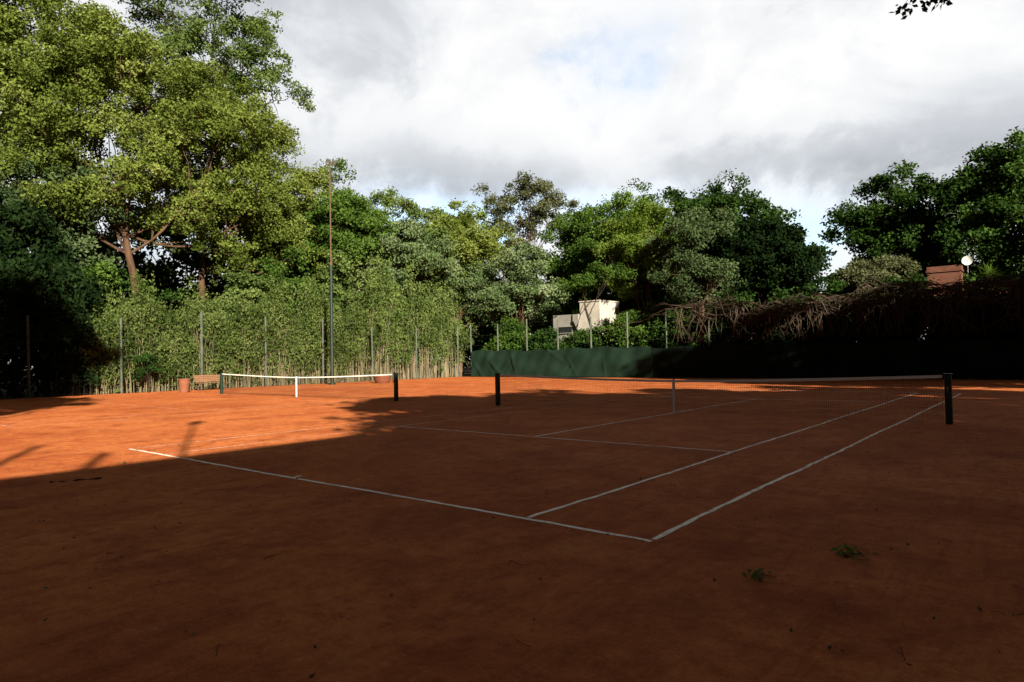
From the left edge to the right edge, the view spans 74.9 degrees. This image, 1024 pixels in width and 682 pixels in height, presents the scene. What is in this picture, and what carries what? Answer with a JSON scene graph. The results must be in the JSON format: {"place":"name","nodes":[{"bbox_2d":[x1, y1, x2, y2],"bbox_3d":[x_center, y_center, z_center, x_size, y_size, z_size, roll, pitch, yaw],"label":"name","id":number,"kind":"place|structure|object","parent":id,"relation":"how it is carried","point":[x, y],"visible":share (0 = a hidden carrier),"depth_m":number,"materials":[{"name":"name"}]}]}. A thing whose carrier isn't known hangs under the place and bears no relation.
{"place":"outdoors","nodes":[
{"label":"outdoors","id":0,"kind":"place"},
{"bbox_2d":[0,361,1016,398],"bbox_3d":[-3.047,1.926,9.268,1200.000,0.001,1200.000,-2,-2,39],"label":"ground","id":1,"kind":"structure","parent":0,"point":[467,372],"depth_m":48.17,"materials":[{"name":"orange soil"}]},
{"bbox_2d":[0,183,41,286],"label":"laurel tree","id":2,"kind":"object","parent":1,"relation":"on","point":[2,197],"visible":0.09,"depth_m":39.67,"materials":[{"name":"green plant"}]},
{"bbox_2d":[0,198,110,395],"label":"laurel tree","id":3,"kind":"object","parent":1,"relation":"on","point":[29,219],"visible":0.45,"depth_m":37.55,"materials":[{"name":"green plant"}]},
{"bbox_2d":[0,235,111,398],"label":"bamboo hedge","id":4,"kind":"object","parent":1,"relation":"on","point":[66,365],"visible":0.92,"depth_m":34.93,"materials":[{"name":"green plant"}]},
{"bbox_2d":[0,148,138,390],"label":"laurel tree","id":5,"kind":"object","parent":1,"relation":"on","point":[82,246],"visible":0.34,"depth_m":42.07,"materials":[{"name":"green plant"}]},
{"bbox_2d":[0,0,161,391],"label":"maple tree","id":6,"kind":"object","parent":1,"relation":"on","point":[14,22],"visible":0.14,"depth_m":43.75,"materials":[{"name":"green plant"}]},
{"bbox_2d":[47,259,122,337],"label":"shrub","id":7,"kind":"object","parent":1,"relation":"on","point":[103,272],"visible":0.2,"depth_m":41.29,"materials":[{"name":"green plant"}]},
{"bbox_2d":[28,159,173,293],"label":"oak tree","id":8,"kind":"object","parent":1,"relation":"on","point":[139,257],"visible":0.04,"depth_m":54.14,"materials":[{"name":"green plant"}]},
{"bbox_2d":[76,228,156,387],"bbox_3d":[-29.757,-2.356,47.702,7.111,11.777,8.342,-2,-2,39],"label":"shrub","id":9,"kind":"object","parent":1,"relation":"on","point":[123,274],"visible":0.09,"depth_m":48.02,"materials":[{"name":"green plant"}]},
{"bbox_2d":[112,302,169,388],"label":"shrub","id":10,"kind":"object","parent":1,"relation":"on","point":[140,316],"visible":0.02,"depth_m":42.02,"materials":[{"name":"green plant"}]},
{"bbox_2d":[0,0,289,387],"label":"maple tree","id":11,"kind":"object","parent":1,"relation":"on","point":[156,157],"visible":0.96,"depth_m":43.87,"materials":[{"name":"green plant"}]},
{"bbox_2d":[141,288,189,336],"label":"shrub","id":12,"kind":"object","parent":1,"relation":"on","point":[167,295],"visible":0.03,"depth_m":50.38,"materials":[{"name":"green plant"}]},
{"bbox_2d":[62,263,270,394],"bbox_3d":[-20.402,-0.448,40.859,4.456,7.969,12.400,-2,-2,39],"label":"bamboo hedge","id":13,"kind":"object","parent":1,"relation":"on","point":[178,353],"visible":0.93,"depth_m":39.86,"materials":[{"name":"plant"}]},
{"bbox_2d":[119,160,259,315],"bbox_3d":[-28.511,-6.933,60.738,13.079,21.519,14.360,0,-2,-30],"label":"oak tree","id":14,"kind":"object","parent":1,"relation":"on","point":[164,269],"visible":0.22,"depth_m":57.76,"materials":[{"name":"green plant"}]},
{"bbox_2d":[173,299,244,363],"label":"shrub","id":15,"kind":"object","parent":1,"relation":"on","point":[211,309],"visible":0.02,"depth_m":45.58,"materials":[{"name":"green plant"}]},
{"bbox_2d":[112,0,315,300],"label":"plane tree","id":16,"kind":"object","parent":1,"relation":"on","point":[179,38],"visible":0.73,"depth_m":54.72,"materials":[{"name":"green plant"}]},
{"bbox_2d":[119,58,367,298],"bbox_3d":[-20.456,-8.756,53.452,19.598,24.507,10.483,0,-2,-40],"label":"maple tree","id":17,"kind":"object","parent":1,"relation":"on","point":[280,136],"visible":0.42,"depth_m":52.09,"materials":[{"name":"green plant"}]},
{"bbox_2d":[212,266,275,380],"bbox_3d":[-19.099,-1.057,48.697,5.783,8.833,5.789,-2,-2,39],"label":"shrub","id":18,"kind":"object","parent":1,"relation":"on","point":[251,282],"visible":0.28,"depth_m":48.13,"materials":[{"name":"green plant"}]},
{"bbox_2d":[256,221,317,322],"bbox_3d":[-18.486,-3.397,57.407,6.542,13.914,7.165,0,-2,-27],"label":"shrub","id":19,"kind":"object","parent":1,"relation":"on","point":[283,257],"visible":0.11,"depth_m":55.67,"materials":[{"name":"green plant"}]},
{"bbox_2d":[252,245,328,374],"bbox_3d":[-17.138,-2.047,51.595,5.940,10.881,6.172,-1,-1,0],"label":"shrub","id":20,"kind":"object","parent":1,"relation":"on","point":[269,266],"visible":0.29,"depth_m":51.12,"materials":[{"name":"green plant"}]},
{"bbox_2d":[234,208,353,376],"bbox_3d":[-20.334,-4.974,63.468,13.952,17.432,12.354,-2,-2,39],"label":"oak tree","id":21,"kind":"object","parent":1,"relation":"on","point":[257,276],"visible":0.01,"depth_m":62.03,"materials":[{"name":"green plant"}]},
{"bbox_2d":[245,271,374,385],"bbox_3d":[-14.552,-0.572,47.768,5.052,8.284,10.758,-2,-2,39],"label":"bamboo hedge","id":22,"kind":"object","parent":1,"relation":"on","point":[303,353],"visible":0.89,"depth_m":46.98,"materials":[{"name":"plant"}]},
{"bbox_2d":[296,243,367,319],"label":"shrub","id":23,"kind":"object","parent":1,"relation":"on","point":[338,278],"visible":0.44,"depth_m":52.71,"materials":[{"name":"green plant"}]},
{"bbox_2d":[285,156,402,379],"bbox_3d":[-13.558,-6.072,56.035,8.706,19.011,10.568,-2,-2,39],"label":"plane tree","id":24,"kind":"object","parent":1,"relation":"on","point":[353,211],"visible":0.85,"depth_m":53.58,"materials":[{"name":"green plant"}]},
{"bbox_2d":[326,243,408,367],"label":"tree","id":25,"kind":"object","parent":1,"relation":"on","point":[352,277],"visible":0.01,"depth_m":55.40,"materials":[{"name":"green plant"}]},
{"bbox_2d":[350,185,459,377],"bbox_3d":[-10.796,-5.316,61.399,11.871,17.660,10.133,-2,-2,39],"label":"plane tree","id":26,"kind":"object","parent":1,"relation":"on","point":[408,206],"visible":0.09,"depth_m":59.58,"materials":[{"name":"green plant"}]},
{"bbox_2d":[355,214,460,378],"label":"willow tree","id":27,"kind":"object","parent":1,"relation":"on","point":[416,245],"visible":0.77,"depth_m":55.74,"materials":[{"name":"green plant"}]},
{"bbox_2d":[342,244,477,380],"bbox_3d":[-8.413,-2.361,55.478,4.773,11.563,12.958,-2,-2,39],"label":"bamboo hedge","id":28,"kind":"object","parent":1,"relation":"on","point":[399,333],"visible":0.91,"depth_m":54.58,"materials":[{"name":"plant"}]},
{"bbox_2d":[403,204,502,373],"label":"plane tree","id":29,"kind":"object","parent":1,"relation":"on","point":[480,215],"visible":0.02,"depth_m":71.08,"materials":[{"name":"green plant"}]},
{"bbox_2d":[420,247,493,376],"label":"willow tree","id":30,"kind":"object","parent":1,"relation":"on","point":[473,281],"visible":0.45,"depth_m":59.99,"materials":[{"name":"green plant"}]},
{"bbox_2d":[2,262,926,379],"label":"woodland","id":31,"kind":"object","parent":1,"relation":"on","point":[487,340],"visible":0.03,"depth_m":85.07,"materials":[{"name":"green plant"}]},
{"bbox_2d":[414,198,524,375],"bbox_3d":[-5.128,-4.979,63.456,13.234,16.876,11.860,-1,-1,-1],"label":"plane tree","id":32,"kind":"object","parent":1,"relation":"on","point":[477,244],"visible":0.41,"depth_m":60.91,"materials":[{"name":"green plant"}]},
{"bbox_2d":[463,234,526,350],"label":"oak tree","id":33,"kind":"object","parent":1,"relation":"on","point":[486,330],"visible":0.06,"depth_m":74.56,"materials":[{"name":"green plant"}]},
{"bbox_2d":[483,316,533,350],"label":"shrub","id":34,"kind":"object","parent":1,"relation":"on","point":[510,337],"visible":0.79,"depth_m":57.65,"materials":[{"name":"green plant"}]},
{"bbox_2d":[473,241,570,332],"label":"olive tree","id":35,"kind":"object","parent":1,"relation":"on","point":[519,294],"visible":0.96,"depth_m":60.56,"materials":[{"name":"green plant"}]},
{"bbox_2d":[470,169,592,344],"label":"eucalyptus tree","id":36,"kind":"object","parent":1,"relation":"on","point":[539,210],"visible":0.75,"depth_m":73.86,"materials":[{"name":"green plant"}]},
{"bbox_2d":[518,326,561,350],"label":"shrub","id":37,"kind":"object","parent":1,"relation":"on","point":[545,340],"visible":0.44,"depth_m":55.21,"materials":[{"name":"green plant"}]},
{"bbox_2d":[541,318,553,339],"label":"shrub","id":38,"kind":"object","parent":1,"relation":"on","point":[546,325],"visible":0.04,"depth_m":62.46,"materials":[{"name":"green plant"}]},
{"bbox_2d":[524,238,614,328],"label":"oak tree","id":39,"kind":"object","parent":1,"relation":"on","point":[567,312],"visible":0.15,"depth_m":76.96,"materials":[{"name":"green plant"}]},
{"bbox_2d":[550,323,610,349],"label":"shrub","id":40,"kind":"object","parent":1,"relation":"on","point":[579,339],"visible":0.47,"depth_m":52.95,"materials":[{"name":"green plant"}]},
{"bbox_2d":[553,260,637,328],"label":"leaning tree","id":41,"kind":"object","parent":1,"relation":"on","point":[586,280],"visible":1,"depth_m":54.58,"materials":[{"name":"green plant"}]},
{"bbox_2d":[531,178,677,313],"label":"plane tree","id":42,"kind":"object","parent":1,"relation":"on","point":[582,233],"visible":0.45,"depth_m":68.19,"materials":[{"name":"green plant"}]},
{"bbox_2d":[599,309,659,366],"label":"shrub","id":43,"kind":"object","parent":1,"relation":"on","point":[614,335],"visible":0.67,"depth_m":50.83,"materials":[{"name":"green plant"}]},
{"bbox_2d":[582,256,689,308],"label":"oak tree","id":44,"kind":"object","parent":1,"relation":"on","point":[596,293],"visible":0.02,"depth_m":76.34,"materials":[{"name":"green plant"}]},
{"bbox_2d":[593,196,681,315],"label":"acacia tree","id":45,"kind":"object","parent":1,"relation":"on","point":[639,225],"visible":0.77,"depth_m":57.60,"materials":[{"name":"green plant"}]},
{"bbox_2d":[609,251,676,336],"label":"oak tree","id":46,"kind":"object","parent":1,"relation":"on","point":[654,296],"visible":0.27,"depth_m":62.10,"materials":[{"name":"green plant"}]},
{"bbox_2d":[634,298,700,368],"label":"shrub","id":47,"kind":"object","parent":1,"relation":"on","point":[656,322],"visible":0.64,"depth_m":48.99,"materials":[{"name":"green plant"}]},
{"bbox_2d":[646,249,739,377],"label":"leaning tree","id":48,"kind":"object","parent":1,"relation":"on","point":[714,270],"visible":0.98,"depth_m":46.44,"materials":[{"name":"green plant"}]},
{"bbox_2d":[641,205,749,340],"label":"olive tree","id":49,"kind":"object","parent":1,"relation":"on","point":[695,234],"visible":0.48,"depth_m":51.33,"materials":[{"name":"green plant"}]},
{"bbox_2d":[633,168,805,303],"bbox_3d":[17.955,-6.109,61.009,12.909,18.157,16.627,0,-2,-34],"label":"plane tree","id":50,"kind":"object","parent":1,"relation":"on","point":[716,198],"visible":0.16,"depth_m":58.04,"materials":[{"name":"green plant"}]},
{"bbox_2d":[695,286,758,345],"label":"shrub","id":51,"kind":"object","parent":1,"relation":"on","point":[742,296],"visible":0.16,"depth_m":48.05,"materials":[{"name":"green plant"}]},
{"bbox_2d":[688,278,785,314],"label":"oak tree","id":52,"kind":"object","parent":1,"relation":"on","point":[745,285],"visible":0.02,"depth_m":67.98,"materials":[{"name":"green plant"}]},
{"bbox_2d":[697,212,836,305],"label":"laurel tree","id":53,"kind":"object","parent":1,"relation":"on","point":[778,251],"visible":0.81,"depth_m":48.76,"materials":[{"name":"green plant"}]},
{"bbox_2d":[750,267,834,343],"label":"oak tree","id":54,"kind":"object","parent":1,"relation":"on","point":[799,295],"visible":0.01,"depth_m":69.03,"materials":[{"name":"green plant"}]},
{"bbox_2d":[766,277,859,343],"bbox_3d":[20.375,-0.779,44.922,6.507,6.625,4.852,-2,-2,39],"label":"shrub","id":55,"kind":"object","parent":1,"relation":"on","point":[836,285],"visible":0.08,"depth_m":44.61,"materials":[{"name":"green plant"}]},
{"bbox_2d":[825,253,921,297],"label":"shrub","id":56,"kind":"object","parent":1,"relation":"on","point":[881,267],"visible":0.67,"depth_m":45.74,"materials":[{"name":"green plant"}]},
{"bbox_2d":[817,159,960,296],"bbox_3d":[35.176,-6.912,62.027,12.434,19.214,11.664,-2,-2,39],"label":"plane tree","id":57,"kind":"object","parent":1,"relation":"on","point":[875,227],"visible":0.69,"depth_m":60.27,"materials":[{"name":"green plant"}]},
{"bbox_2d":[855,270,941,335],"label":"shrub","id":58,"kind":"object","parent":1,"relation":"on","point":[913,277],"visible":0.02,"depth_m":41.96,"materials":[{"name":"green plant"}]},
{"bbox_2d":[926,264,963,298],"bbox_3d":[29.531,-1.440,45.439,2.050,7.230,1.350,-2,-2,39],"label":"brick chimney","id":59,"kind":"object","parent":1,"relation":"on","point":[946,274],"visible":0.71,"depth_m":45.00,"materials":[{"name":"orange brick"}]},
{"bbox_2d":[912,126,1023,288],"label":"plane tree","id":60,"kind":"object","parent":1,"relation":"on","point":[986,197],"visible":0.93,"depth_m":54.13,"materials":[{"name":"green plant"}]},
{"bbox_2d":[971,261,1003,278],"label":"yucca plant","id":61,"kind":"object","parent":1,"relation":"on","point":[989,271],"visible":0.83,"depth_m":43.08,"materials":[{"name":"green plant"}]},
{"bbox_2d":[1001,255,1023,289],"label":"shrub","id":62,"kind":"object","parent":1,"relation":"on","point":[1020,267],"visible":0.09,"depth_m":40.91,"materials":[{"name":"green plant"}]},
{"bbox_2d":[0,377,1023,681],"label":"clay ground","id":63,"kind":"structure","parent":0,"point":[354,587],"depth_m":6.06,"materials":[{"name":"orange soil"}]},
{"bbox_2d":[49,477,100,482],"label":"twig","id":64,"kind":"object","parent":63,"relation":"on","point":[78,479],"visible":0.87,"depth_m":9.38,"materials":[{"name":"brown wood"}]},
{"bbox_2d":[132,352,165,392],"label":"shrub","id":65,"kind":"object","parent":63,"relation":"on","point":[152,366],"visible":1,"depth_m":37.76,"materials":[{"name":"green plant"}]},
{"bbox_2d":[178,378,189,391],"bbox_3d":[-18.362,2.491,37.443,0.630,0.760,0.630,-2,-2,39],"label":"plant pot","id":66,"kind":"object","parent":63,"relation":"on","point":[184,385],"visible":0.91,"depth_m":37.23,"materials":[{"name":"ceramic"}]},
{"bbox_2d":[2,384,407,409],"bbox_3d":[-13.479,2.675,33.294,1.456,0.001,23.680,-2,-2,39],"label":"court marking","id":67,"kind":"object","parent":63,"relation":"on","point":[172,399],"visible":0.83,"depth_m":30.04,"materials":[{"name":"white paint"}]},
{"bbox_2d":[194,374,224,390],"bbox_3d":[-17.849,2.452,39.608,0.671,0.926,1.750,-2,-2,39],"label":"park bench","id":68,"kind":"object","parent":63,"relation":"on","point":[212,378],"visible":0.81,"depth_m":39.52,"materials":[{"name":"brown wood"}]},
{"bbox_2d":[0,310,458,397],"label":"chain link fence","id":69,"kind":"object","parent":63,"relation":"on","point":[121,352],"visible":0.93,"depth_m":40.27,"materials":[{"name":"metal"}]},
{"bbox_2d":[2,384,545,427],"bbox_3d":[-9.754,2.531,30.250,11.036,0.001,23.868,-2,-2,39],"label":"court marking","id":70,"kind":"object","parent":63,"relation":"on","point":[226,408],"visible":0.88,"depth_m":24.01,"materials":[{"name":"white paint"}]},
{"bbox_2d":[220,373,398,400],"bbox_3d":[-9.790,1.991,30.248,13.755,1.090,0.234,-2,-2,39],"label":"tennis net","id":71,"kind":"object","parent":63,"relation":"on","point":[395,386],"visible":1,"depth_m":29.49,"materials":[{"name":"black fabric"}]},
{"bbox_2d":[326,159,336,384],"bbox_3d":[-12.280,-4.714,45.507,0.447,15.333,0.768,-2,-2,39],"label":"floodlight pole","id":72,"kind":"object","parent":63,"relation":"on","point":[331,316],"visible":0.98,"depth_m":45.36,"materials":[{"name":"metal"}]},
{"bbox_2d":[373,375,391,382],"bbox_3d":[-9.041,2.673,46.611,1.320,0.500,1.320,-2,-2,39],"label":"planter tub","id":73,"kind":"object","parent":63,"relation":"on","point":[383,379],"visible":0.8,"depth_m":46.15,"materials":[{"name":"ceramic"}]},
{"bbox_2d":[132,389,705,453],"bbox_3d":[0.767,2.121,21.504,1.459,0.001,23.666,-2,-2,39],"label":"court marking","id":74,"kind":"object","parent":63,"relation":"on","point":[371,422],"visible":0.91,"depth_m":15.86,"materials":[{"name":"white paint"}]},
{"bbox_2d":[8,400,1023,677],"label":"leaf litter","id":75,"kind":"object","parent":63,"relation":"on","point":[546,492],"visible":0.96,"depth_m":6.72,"materials":[{"name":"brown plant"}]},
{"bbox_2d":[131,389,961,541],"bbox_3d":[4.492,1.977,18.455,11.050,0.001,23.871,-2,-2,39],"label":"court marking","id":76,"kind":"object","parent":63,"relation":"on","point":[687,522],"visible":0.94,"depth_m":8.39,"materials":[{"name":"white paint"}]},
{"bbox_2d":[494,373,952,423],"bbox_3d":[4.446,1.437,18.447,12.955,1.090,0.234,-2,-2,39],"label":"tennis net","id":77,"kind":"object","parent":63,"relation":"on","point":[948,398],"visible":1,"depth_m":17.11,"materials":[{"name":"black fabric"}]},
{"bbox_2d":[470,292,1023,378],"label":"chain link fence","id":78,"kind":"object","parent":63,"relation":"on","point":[957,357],"visible":0.98,"depth_m":41.45,"materials":[{"name":"metal"}]},
{"bbox_2d":[617,268,1023,379],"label":"creeper vine","id":79,"kind":"object","parent":78,"relation":"attached to","point":[768,323],"visible":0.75,"depth_m":37.66,"materials":[{"name":"brown plant"}]},
{"bbox_2d":[741,568,775,581],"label":"fallen leaves","id":80,"kind":"object","parent":63,"relation":"on","point":[755,574],"visible":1,"depth_m":4.79,"materials":[{"name":"green plant"}]},
{"bbox_2d":[830,543,870,560],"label":"fallen leaves","id":81,"kind":"object","parent":63,"relation":"on","point":[847,548],"visible":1,"depth_m":5.28,"materials":[{"name":"green plant"}]},
{"bbox_2d":[889,0,952,19],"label":"shade tree","id":82,"kind":"object","parent":63,"relation":"on","point":[923,6],"visible":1,"depth_m":8.05,"materials":[{"name":"green plant"}]},
{"bbox_2d":[0,0,1023,366],"label":"sky","id":83,"kind":"structure","parent":0,"point":[432,101],"materials":[{"name":"white"}]},
{"bbox_2d":[553,300,619,345],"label":"house","id":84,"kind":"structure","parent":0,"point":[605,311],"depth_m":57.09,"materials":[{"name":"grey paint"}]},
{"bbox_2d":[559,326,571,333],"bbox_3d":[4.598,-0.959,57.760,1.400,0.620,0.120,-2,-2,39],"label":"window","id":85,"kind":"structure","parent":84,"relation":"in","point":[566,329],"depth_m":57.74,"materials":[{"name":"grey glass"}]},
{"bbox_2d":[962,256,972,279],"bbox_3d":[30.095,-4.249,44.128,0.444,2.760,0.432,-1,-1,-5],"label":"lamp","id":86,"kind":"object","parent":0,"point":[967,260],"visible":0.95,"depth_m":44.20,"materials":[{"name":"glass"}]}
]}

